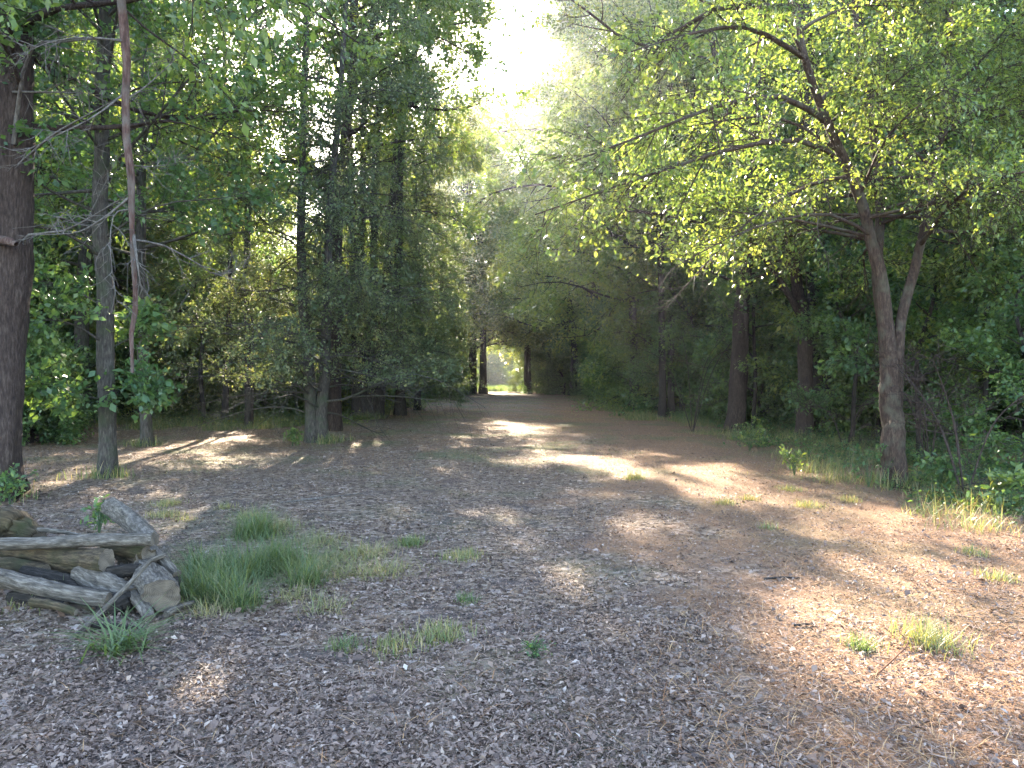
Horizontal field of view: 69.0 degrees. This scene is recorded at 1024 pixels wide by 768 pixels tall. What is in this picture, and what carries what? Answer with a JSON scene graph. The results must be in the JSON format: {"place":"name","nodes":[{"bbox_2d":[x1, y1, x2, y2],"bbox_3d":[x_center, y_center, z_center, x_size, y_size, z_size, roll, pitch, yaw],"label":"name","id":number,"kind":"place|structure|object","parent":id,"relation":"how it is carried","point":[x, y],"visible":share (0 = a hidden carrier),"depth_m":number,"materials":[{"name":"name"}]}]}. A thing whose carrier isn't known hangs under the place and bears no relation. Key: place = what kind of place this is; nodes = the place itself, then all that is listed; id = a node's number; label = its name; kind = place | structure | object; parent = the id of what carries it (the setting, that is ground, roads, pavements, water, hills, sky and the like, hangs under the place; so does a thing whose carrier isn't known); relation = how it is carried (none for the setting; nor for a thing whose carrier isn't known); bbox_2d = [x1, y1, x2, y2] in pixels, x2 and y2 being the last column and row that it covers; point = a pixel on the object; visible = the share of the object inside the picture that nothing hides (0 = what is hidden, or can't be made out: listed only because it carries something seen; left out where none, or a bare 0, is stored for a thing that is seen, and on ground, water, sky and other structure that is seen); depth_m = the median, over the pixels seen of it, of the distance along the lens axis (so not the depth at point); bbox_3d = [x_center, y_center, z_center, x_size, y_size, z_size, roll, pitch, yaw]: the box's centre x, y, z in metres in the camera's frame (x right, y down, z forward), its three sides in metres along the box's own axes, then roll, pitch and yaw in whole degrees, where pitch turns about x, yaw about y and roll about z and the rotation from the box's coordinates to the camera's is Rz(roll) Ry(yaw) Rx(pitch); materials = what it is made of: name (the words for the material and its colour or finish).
{"place":"outdoors","nodes":[
{"label":"outdoors","id":0,"kind":"place"},
{"bbox_2d":[0,390,1023,767],"bbox_3d":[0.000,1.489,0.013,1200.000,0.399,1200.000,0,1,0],"label":"ground","id":1,"kind":"structure","parent":0,"point":[610,426],"depth_m":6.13,"materials":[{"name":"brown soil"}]},
{"bbox_2d":[0,463,38,503],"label":"weed","id":2,"kind":"object","parent":1,"relation":"on","point":[8,484],"visible":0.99,"depth_m":9.61,"materials":[{"name":"green plant"}]},
{"bbox_2d":[28,597,77,614],"bbox_3d":[-2.918,1.411,4.736,0.326,0.100,0.058,0,1,11],"label":"log","id":3,"kind":"object","parent":1,"relation":"on","point":[47,603],"visible":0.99,"depth_m":4.72,"materials":[{"name":"brown wood"}]},
{"bbox_2d":[22,334,94,445],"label":"bush","id":4,"kind":"object","parent":1,"relation":"on","point":[53,429],"visible":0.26,"depth_m":17.70,"materials":[{"name":"green plant"}]},
{"bbox_2d":[33,182,88,281],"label":"forest tree","id":5,"kind":"object","parent":1,"relation":"on","point":[38,260],"visible":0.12,"depth_m":18.60,"materials":[{"name":"green plant"}]},
{"bbox_2d":[24,339,120,433],"bbox_3d":[-13.244,0.207,21.464,2.768,3.065,3.278,0,1,15],"label":"bush","id":6,"kind":"object","parent":1,"relation":"on","point":[85,376],"visible":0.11,"depth_m":21.56,"materials":[{"name":"green plant"}]},
{"bbox_2d":[33,68,147,273],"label":"forest tree","id":7,"kind":"object","parent":1,"relation":"on","point":[54,170],"visible":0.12,"depth_m":22.54,"materials":[{"name":"green plant"}]},
{"bbox_2d":[33,33,173,345],"bbox_3d":[-19.540,-8.042,29.968,10.726,19.013,9.875,0,1,-15],"label":"forest tree","id":8,"kind":"object","parent":1,"relation":"on","point":[72,271],"visible":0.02,"depth_m":29.06,"materials":[{"name":"green plant"}]},
{"bbox_2d":[65,559,152,641],"bbox_3d":[-2.541,1.365,4.703,0.060,0.404,0.606,0,1,25],"label":"log","id":9,"kind":"object","parent":1,"relation":"on","point":[115,597],"visible":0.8,"depth_m":4.73,"materials":[{"name":"grey wood"}]},
{"bbox_2d":[95,590,133,616],"bbox_3d":[-2.620,1.466,4.936,0.263,0.197,0.196,0,1,-28],"label":"log","id":10,"kind":"object","parent":1,"relation":"on","point":[122,602],"visible":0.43,"depth_m":4.88,"materials":[{"name":"grey wood"}]},
{"bbox_2d":[0,568,111,606],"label":"log","id":11,"kind":"object","parent":10,"relation":"on","point":[13,580],"visible":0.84,"depth_m":4.86,"materials":[{"name":"grey wood"}]},
{"bbox_2d":[70,566,136,592],"bbox_3d":[-2.768,1.376,5.063,0.545,0.255,0.175,0,1,20],"label":"log","id":12,"kind":"object","parent":10,"relation":"on","point":[99,580],"visible":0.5,"depth_m":5.03,"materials":[{"name":"grey wood"}]},
{"bbox_2d":[18,565,79,585],"bbox_3d":[-3.164,1.339,5.130,0.503,0.161,0.096,0,1,5],"label":"log","id":13,"kind":"object","parent":12,"relation":"on","point":[53,575],"visible":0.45,"depth_m":5.11,"materials":[{"name":"grey wood"}]},
{"bbox_2d":[0,557,50,571],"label":"log","id":14,"kind":"object","parent":13,"relation":"on","point":[12,563],"visible":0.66,"depth_m":5.23,"materials":[{"name":"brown wood"}]},
{"bbox_2d":[0,548,114,573],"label":"log","id":15,"kind":"object","parent":12,"relation":"on","point":[65,560],"visible":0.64,"depth_m":5.17,"materials":[{"name":"brown wood"}]},
{"bbox_2d":[0,505,46,537],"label":"rock","id":16,"kind":"object","parent":15,"relation":"on","point":[14,522],"visible":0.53,"depth_m":5.70,"materials":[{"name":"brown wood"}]},
{"bbox_2d":[0,533,154,550],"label":"log","id":17,"kind":"object","parent":15,"relation":"on","point":[82,540],"visible":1,"depth_m":5.18,"materials":[{"name":"grey wood"}]},
{"bbox_2d":[89,342,150,413],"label":"bush","id":18,"kind":"object","parent":1,"relation":"on","point":[125,354],"visible":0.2,"depth_m":28.07,"materials":[{"name":"green plant"}]},
{"bbox_2d":[33,0,216,423],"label":"slim tree","id":19,"kind":"object","parent":1,"relation":"on","point":[82,336],"visible":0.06,"depth_m":24.32,"materials":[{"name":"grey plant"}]},
{"bbox_2d":[40,590,211,666],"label":"drooping grass","id":20,"kind":"structure","parent":1,"relation":"on","point":[119,643],"depth_m":4.33,"materials":[{"name":"green plant"}]},
{"bbox_2d":[57,212,214,418],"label":"tree","id":21,"kind":"object","parent":1,"relation":"on","point":[92,327],"visible":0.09,"depth_m":28.53,"materials":[{"name":"green plant"}]},
{"bbox_2d":[120,559,180,611],"bbox_3d":[-2.568,1.370,5.222,0.283,0.286,0.865,0,1,-37],"label":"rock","id":22,"kind":"object","parent":1,"relation":"on","point":[154,583],"visible":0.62,"depth_m":4.93,"materials":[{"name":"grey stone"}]},
{"bbox_2d":[114,549,157,564],"bbox_3d":[-2.800,1.272,5.512,0.215,0.248,0.602,0,1,-43],"label":"log","id":23,"kind":"object","parent":22,"relation":"on","point":[134,560],"visible":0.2,"depth_m":5.35,"materials":[{"name":"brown wood"}]},
{"bbox_2d":[101,497,158,545],"bbox_3d":[-3.094,1.119,6.044,0.172,0.226,1.478,0,1,-39],"label":"log","id":24,"kind":"object","parent":23,"relation":"on","point":[123,515],"visible":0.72,"depth_m":6.01,"materials":[{"name":"grey wood"}]},
{"bbox_2d":[29,0,285,416],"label":"forest tree","id":25,"kind":"object","parent":1,"relation":"on","point":[180,297],"visible":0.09,"depth_m":26.95,"materials":[{"name":"green plant"}]},
{"bbox_2d":[0,0,328,477],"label":"leafy tree","id":26,"kind":"object","parent":1,"relation":"on","point":[148,395],"visible":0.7,"depth_m":11.74,"materials":[{"name":"green plant"}]},
{"bbox_2d":[33,0,334,445],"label":"slim tree","id":27,"kind":"object","parent":1,"relation":"on","point":[146,427],"visible":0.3,"depth_m":17.48,"materials":[{"name":"green plant"}]},
{"bbox_2d":[63,0,307,323],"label":"forest tree","id":28,"kind":"object","parent":1,"relation":"on","point":[181,256],"depth_m":31.40,"materials":[{"name":"green plant"}]},
{"bbox_2d":[114,165,263,418],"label":"young tree","id":29,"kind":"object","parent":1,"relation":"on","point":[169,254],"visible":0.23,"depth_m":27.07,"materials":[{"name":"green plant"}]},
{"bbox_2d":[149,316,265,417],"bbox_3d":[-12.314,-0.495,30.065,4.616,4.904,4.268,0,1,12],"label":"bush","id":30,"kind":"object","parent":1,"relation":"on","point":[194,387],"visible":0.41,"depth_m":29.07,"materials":[{"name":"green plant"}]},
{"bbox_2d":[0,0,420,501],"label":"massive tree","id":31,"kind":"object","parent":1,"relation":"on","point":[17,201],"visible":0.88,"depth_m":9.93,"materials":[{"name":"green plant"}]},
{"bbox_2d":[0,0,260,372],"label":"hanging limb","id":32,"kind":"object","parent":31,"relation":"hanging from","point":[125,96],"visible":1,"depth_m":7.46,"materials":[{"name":"brown wood"}]},
{"bbox_2d":[163,233,291,416],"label":"tree","id":33,"kind":"object","parent":1,"relation":"on","point":[205,378],"visible":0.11,"depth_m":29.59,"materials":[{"name":"green plant"}]},
{"bbox_2d":[180,2,292,421],"bbox_3d":[-9.972,-8.210,26.528,4.294,19.296,5.076,0,1,0],"label":"slim tree","id":34,"kind":"object","parent":1,"relation":"on","point":[224,401],"visible":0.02,"depth_m":26.45,"materials":[{"name":"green plant"}]},
{"bbox_2d":[169,1,319,425],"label":"slim tree","id":35,"kind":"object","parent":1,"relation":"on","point":[247,407],"visible":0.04,"depth_m":24.88,"materials":[{"name":"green plant"}]},
{"bbox_2d":[86,397,428,428],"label":"undergrowth","id":36,"kind":"object","parent":1,"relation":"on","point":[235,421],"visible":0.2,"depth_m":25.95,"materials":[{"name":"green plant"}]},
{"bbox_2d":[166,499,355,613],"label":"green grass","id":37,"kind":"structure","parent":1,"relation":"on","point":[228,573],"depth_m":5.90,"materials":[{"name":"green plant"}]},
{"bbox_2d":[265,364,317,418],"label":"bush","id":38,"kind":"object","parent":1,"relation":"on","point":[300,405],"visible":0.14,"depth_m":29.17,"materials":[{"name":"green plant"}]},
{"bbox_2d":[138,0,491,451],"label":"cedar tree","id":39,"kind":"object","parent":1,"relation":"on","point":[329,279],"visible":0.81,"depth_m":17.78,"materials":[{"name":"green plant"}]},
{"bbox_2d":[214,504,430,622],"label":"yellow grass","id":40,"kind":"structure","parent":1,"relation":"on","point":[366,554],"depth_m":6.32,"materials":[{"name":"plant"}]},
{"bbox_2d":[133,0,543,430],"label":"tall oak","id":41,"kind":"object","parent":1,"relation":"on","point":[336,406],"visible":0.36,"depth_m":22.14,"materials":[{"name":"green plant"}]},
{"bbox_2d":[221,0,502,417],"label":"cedar tree","id":42,"kind":"object","parent":1,"relation":"on","point":[364,405],"visible":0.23,"depth_m":28.92,"materials":[{"name":"green plant"}]},
{"bbox_2d":[322,0,504,415],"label":"tall oak","id":43,"kind":"object","parent":1,"relation":"on","point":[473,122],"visible":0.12,"depth_m":30.88,"materials":[{"name":"green plant"}]},
{"bbox_2d":[369,135,485,412],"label":"cedar tree","id":44,"kind":"object","parent":1,"relation":"on","point":[458,397],"visible":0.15,"depth_m":35.84,"materials":[{"name":"green plant"}]},
{"bbox_2d":[367,159,487,346],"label":"overhanging tree","id":45,"kind":"object","parent":1,"relation":"on","point":[470,260],"visible":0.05,"depth_m":66.62,"materials":[{"name":"green plant"}]},
{"bbox_2d":[0,394,926,504],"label":"woodland grass","id":46,"kind":"structure","parent":1,"relation":"on","point":[648,416],"depth_m":22.94,"materials":[{"name":"green plant"}]},
{"bbox_2d":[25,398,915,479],"bbox_3d":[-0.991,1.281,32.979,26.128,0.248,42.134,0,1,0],"label":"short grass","id":47,"kind":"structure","parent":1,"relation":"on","point":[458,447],"depth_m":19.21,"materials":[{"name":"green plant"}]},
{"bbox_2d":[427,85,545,393],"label":"path end tree","id":48,"kind":"object","parent":1,"relation":"on","point":[489,223],"visible":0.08,"depth_m":71.16,"materials":[{"name":"green plant"}]},
{"bbox_2d":[426,80,552,393],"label":"path end tree","id":49,"kind":"object","parent":1,"relation":"on","point":[483,368],"visible":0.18,"depth_m":71.33,"materials":[{"name":"green plant"}]},
{"bbox_2d":[1,473,1023,664],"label":"short grass","id":50,"kind":"structure","parent":1,"relation":"on","point":[460,555],"depth_m":6.66,"materials":[{"name":"green plant"}]},
{"bbox_2d":[455,84,587,393],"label":"path end tree","id":51,"kind":"object","parent":1,"relation":"on","point":[527,356],"visible":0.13,"depth_m":70.58,"materials":[{"name":"green plant"}]},
{"bbox_2d":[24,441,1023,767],"bbox_3d":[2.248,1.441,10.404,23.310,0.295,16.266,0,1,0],"label":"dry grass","id":52,"kind":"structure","parent":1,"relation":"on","point":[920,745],"depth_m":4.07,"materials":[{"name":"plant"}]},
{"bbox_2d":[467,121,586,393],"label":"overhanging tree","id":53,"kind":"object","parent":1,"relation":"on","point":[510,353],"visible":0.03,"depth_m":71.52,"materials":[{"name":"green plant"}]},
{"bbox_2d":[457,122,602,395],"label":"overhanging tree","id":54,"kind":"object","parent":1,"relation":"on","point":[573,361],"visible":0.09,"depth_m":65.13,"materials":[{"name":"green plant"}]},
{"bbox_2d":[519,327,564,393],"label":"tree","id":55,"kind":"object","parent":1,"relation":"on","point":[541,355],"visible":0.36,"depth_m":71.39,"materials":[{"name":"green plant"}]},
{"bbox_2d":[479,42,610,397],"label":"overhanging tree","id":56,"kind":"object","parent":1,"relation":"on","point":[490,311],"visible":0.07,"depth_m":57.41,"materials":[{"name":"green plant"}]},
{"bbox_2d":[534,313,586,394],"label":"tree","id":57,"kind":"object","parent":1,"relation":"on","point":[551,374],"visible":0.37,"depth_m":68.51,"materials":[{"name":"green plant"}]},
{"bbox_2d":[425,0,715,409],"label":"arching oak","id":58,"kind":"object","parent":1,"relation":"on","point":[545,93],"visible":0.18,"depth_m":35.66,"materials":[{"name":"green plant"}]},
{"bbox_2d":[495,57,653,359],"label":"overhanging tree","id":59,"kind":"object","parent":1,"relation":"on","point":[547,276],"visible":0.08,"depth_m":49.14,"materials":[{"name":"green plant"}]},
{"bbox_2d":[579,267,629,405],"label":"tree","id":60,"kind":"object","parent":1,"relation":"on","point":[589,356],"visible":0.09,"depth_m":45.36,"materials":[{"name":"green plant"}]},
{"bbox_2d":[586,296,653,407],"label":"tree","id":61,"kind":"object","parent":1,"relation":"on","point":[625,313],"visible":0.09,"depth_m":40.14,"materials":[{"name":"green plant"}]},
{"bbox_2d":[520,0,739,364],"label":"overhanging tree","id":62,"kind":"object","parent":1,"relation":"on","point":[612,278],"visible":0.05,"depth_m":39.16,"materials":[{"name":"green plant"}]},
{"bbox_2d":[571,209,697,411],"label":"tree","id":63,"kind":"object","parent":1,"relation":"on","point":[623,328],"visible":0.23,"depth_m":35.76,"materials":[{"name":"green plant"}]},
{"bbox_2d":[514,0,770,416],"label":"edge tree","id":64,"kind":"object","parent":1,"relation":"on","point":[662,406],"visible":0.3,"depth_m":29.74,"materials":[{"name":"green plant"}]},
{"bbox_2d":[489,0,819,353],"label":"overhanging tree","id":65,"kind":"object","parent":1,"relation":"on","point":[610,261],"visible":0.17,"depth_m":31.33,"materials":[{"name":"green plant"}]},
{"bbox_2d":[605,243,731,415],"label":"tree","id":66,"kind":"object","parent":1,"relation":"on","point":[639,378],"visible":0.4,"depth_m":30.52,"materials":[{"name":"green plant"}]},
{"bbox_2d":[546,0,794,416],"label":"edge tree","id":67,"kind":"object","parent":1,"relation":"on","point":[670,404],"visible":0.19,"depth_m":29.15,"materials":[{"name":"green plant"}]},
{"bbox_2d":[613,299,761,431],"bbox_3d":[4.750,-0.479,22.060,4.388,3.953,3.537,0,1,-25],"label":"shrub","id":68,"kind":"object","parent":1,"relation":"on","point":[698,396],"visible":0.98,"depth_m":21.91,"materials":[{"name":"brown plant"}]},
{"bbox_2d":[669,335,757,419],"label":"bush","id":69,"kind":"object","parent":1,"relation":"on","point":[690,351],"visible":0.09,"depth_m":28.42,"materials":[{"name":"green plant"}]},
{"bbox_2d":[652,89,794,391],"bbox_3d":[9.101,-4.644,28.747,6.874,12.185,6.329,0,1,22],"label":"forest tree","id":70,"kind":"object","parent":1,"relation":"on","point":[674,332],"visible":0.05,"depth_m":28.43,"materials":[{"name":"green plant"}]},
{"bbox_2d":[553,11,917,438],"bbox_3d":[5.916,-3.868,18.605,8.713,10.891,7.156,0,1,-26],"label":"edge tree","id":71,"kind":"object","parent":1,"relation":"on","point":[795,294],"visible":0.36,"depth_m":18.23,"materials":[{"name":"green plant"}]},
{"bbox_2d":[684,313,796,429],"bbox_3d":[7.917,-0.184,24.313,4.465,4.174,3.770,0,1,-1],"label":"bush","id":72,"kind":"object","parent":1,"relation":"on","point":[771,406],"visible":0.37,"depth_m":23.85,"materials":[{"name":"green plant"}]},
{"bbox_2d":[699,189,794,428],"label":"sapling tree","id":73,"kind":"object","parent":1,"relation":"on","point":[753,328],"visible":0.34,"depth_m":22.48,"materials":[{"name":"green plant"}]},
{"bbox_2d":[609,0,907,433],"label":"edge tree","id":74,"kind":"object","parent":1,"relation":"on","point":[737,399],"visible":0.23,"depth_m":21.45,"materials":[{"name":"green plant"}]},
{"bbox_2d":[494,0,1023,486],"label":"forked tree","id":75,"kind":"object","parent":1,"relation":"on","point":[1000,182],"visible":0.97,"depth_m":10.46,"materials":[{"name":"green plant"}]},
{"bbox_2d":[685,0,950,432],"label":"edge tree","id":76,"kind":"object","parent":1,"relation":"on","point":[812,288],"visible":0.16,"depth_m":20.03,"materials":[{"name":"green plant"}]},
{"bbox_2d":[729,130,918,432],"bbox_3d":[8.279,-2.660,19.395,3.285,8.357,4.425,0,1,-32],"label":"edge tree","id":77,"kind":"object","parent":1,"relation":"on","point":[758,286],"visible":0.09,"depth_m":20.13,"materials":[{"name":"green plant"}]},
{"bbox_2d":[781,374,881,451],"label":"bare shrub","id":78,"kind":"object","parent":1,"relation":"on","point":[851,430],"visible":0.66,"depth_m":16.06,"materials":[{"name":"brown plant"}]},
{"bbox_2d":[650,406,1023,524],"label":"undergrowth","id":79,"kind":"object","parent":1,"relation":"on","point":[914,457],"visible":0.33,"depth_m":13.93,"materials":[{"name":"green plant"}]},
{"bbox_2d":[734,89,940,399],"bbox_3d":[8.665,-3.063,19.922,5.108,9.320,3.886,0,1,7],"label":"young tree","id":80,"kind":"object","parent":1,"relation":"on","point":[775,303],"visible":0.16,"depth_m":20.23,"materials":[{"name":"green plant"}]},
{"bbox_2d":[770,293,937,435],"bbox_3d":[9.278,-0.352,20.158,4.987,4.663,4.211,0,1,37],"label":"bush","id":81,"kind":"object","parent":1,"relation":"on","point":[793,361],"visible":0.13,"depth_m":19.68,"materials":[{"name":"green plant"}]},
{"bbox_2d":[698,0,1020,389],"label":"forest tree","id":82,"kind":"object","parent":1,"relation":"on","point":[725,298],"visible":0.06,"depth_m":21.11,"materials":[{"name":"green plant"}]},
{"bbox_2d":[829,626,890,656],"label":"grass tuft","id":83,"kind":"object","parent":1,"relation":"on","point":[866,647],"visible":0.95,"depth_m":4.39,"materials":[{"name":"plant"}]},
{"bbox_2d":[783,162,943,441],"bbox_3d":[8.214,-1.815,17.349,3.529,6.758,3.763,0,1,24],"label":"young tree","id":84,"kind":"object","parent":1,"relation":"on","point":[828,307],"visible":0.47,"depth_m":17.35,"materials":[{"name":"green plant"}]},
{"bbox_2d":[816,319,965,441],"bbox_3d":[9.324,0.115,18.628,3.089,3.550,3.342,0,1,-38],"label":"bush","id":85,"kind":"object","parent":1,"relation":"on","point":[844,380],"visible":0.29,"depth_m":18.29,"materials":[{"name":"green plant"}]},
{"bbox_2d":[805,0,1023,442],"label":"forest tree","id":86,"kind":"object","parent":1,"relation":"on","point":[987,35],"visible":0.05,"depth_m":17.89,"materials":[{"name":"green plant"}]},
{"bbox_2d":[848,338,987,471],"bbox_3d":[6.865,0.350,12.639,2.500,2.459,1.992,0,1,0],"label":"bare shrub","id":87,"kind":"object","parent":1,"relation":"on","point":[927,436],"visible":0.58,"depth_m":12.62,"materials":[{"name":"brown plant"}]},
{"bbox_2d":[814,136,1023,458],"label":"young tree","id":88,"kind":"object","parent":1,"relation":"on","point":[860,336],"visible":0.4,"depth_m":14.33,"materials":[{"name":"green plant"}]},
{"bbox_2d":[913,450,966,493],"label":"weed","id":89,"kind":"object","parent":1,"relation":"on","point":[938,465],"visible":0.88,"depth_m":10.14,"materials":[{"name":"green plant"}]},
{"bbox_2d":[888,604,993,660],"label":"grass tuft","id":90,"kind":"object","parent":1,"relation":"on","point":[928,640],"visible":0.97,"depth_m":4.49,"materials":[{"name":"plant"}]},
{"bbox_2d":[866,324,1023,500],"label":"bare shrub","id":91,"kind":"object","parent":1,"relation":"on","point":[936,421],"visible":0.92,"depth_m":10.01,"materials":[{"name":"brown plant"}]},
{"bbox_2d":[883,0,1023,324],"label":"forest tree","id":92,"kind":"object","parent":1,"relation":"on","point":[907,236],"visible":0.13,"depth_m":13.77,"materials":[{"name":"green plant"}]},
{"bbox_2d":[898,49,1023,392],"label":"young tree","id":93,"kind":"object","parent":1,"relation":"on","point":[953,280],"visible":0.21,"depth_m":13.80,"materials":[{"name":"green plant"}]},
{"bbox_2d":[906,109,1021,438],"bbox_3d":[10.503,-2.194,16.692,3.157,7.572,4.150,0,1,-5],"label":"young tree","id":94,"kind":"object","parent":1,"relation":"on","point":[985,386],"visible":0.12,"depth_m":16.76,"materials":[{"name":"green plant"}]},
{"bbox_2d":[926,142,1023,448],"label":"young tree","id":95,"kind":"object","parent":1,"relation":"on","point":[982,341],"visible":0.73,"depth_m":12.07,"materials":[{"name":"green plant"}]},
{"bbox_2d":[932,340,1021,438],"bbox_3d":[12.529,0.076,19.405,3.074,3.403,3.640,0,1,1],"label":"bush","id":96,"kind":"object","parent":1,"relation":"on","point":[1008,426],"visible":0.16,"depth_m":18.63,"materials":[{"name":"green plant"}]},
{"bbox_2d":[948,427,1006,478],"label":"weed","id":97,"kind":"object","parent":1,"relation":"on","point":[983,455],"visible":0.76,"depth_m":10.78,"materials":[{"name":"green plant"}]},
{"bbox_2d":[980,461,1023,511],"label":"weed","id":98,"kind":"object","parent":1,"relation":"on","point":[1018,481],"visible":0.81,"depth_m":8.93,"materials":[{"name":"green plant"}]},
{"bbox_2d":[984,272,1023,462],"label":"young tree","id":99,"kind":"object","parent":1,"relation":"on","point":[1000,437],"visible":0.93,"depth_m":10.07,"materials":[{"name":"green plant"}]},
{"bbox_2d":[23,399,1004,477],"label":"dry grass","id":100,"kind":"structure","parent":0,"point":[458,439],"depth_m":18.25,"materials":[{"name":"plant"}]},
{"bbox_2d":[39,0,1015,272],"label":"sky","id":101,"kind":"structure","parent":0,"point":[519,62],"materials":[{"name":"white"}]},
{"bbox_2d":[673,413,1023,534],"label":"edge grass","id":102,"kind":"structure","parent":0,"point":[826,469],"depth_m":11.80,"materials":[{"name":"green plant"}]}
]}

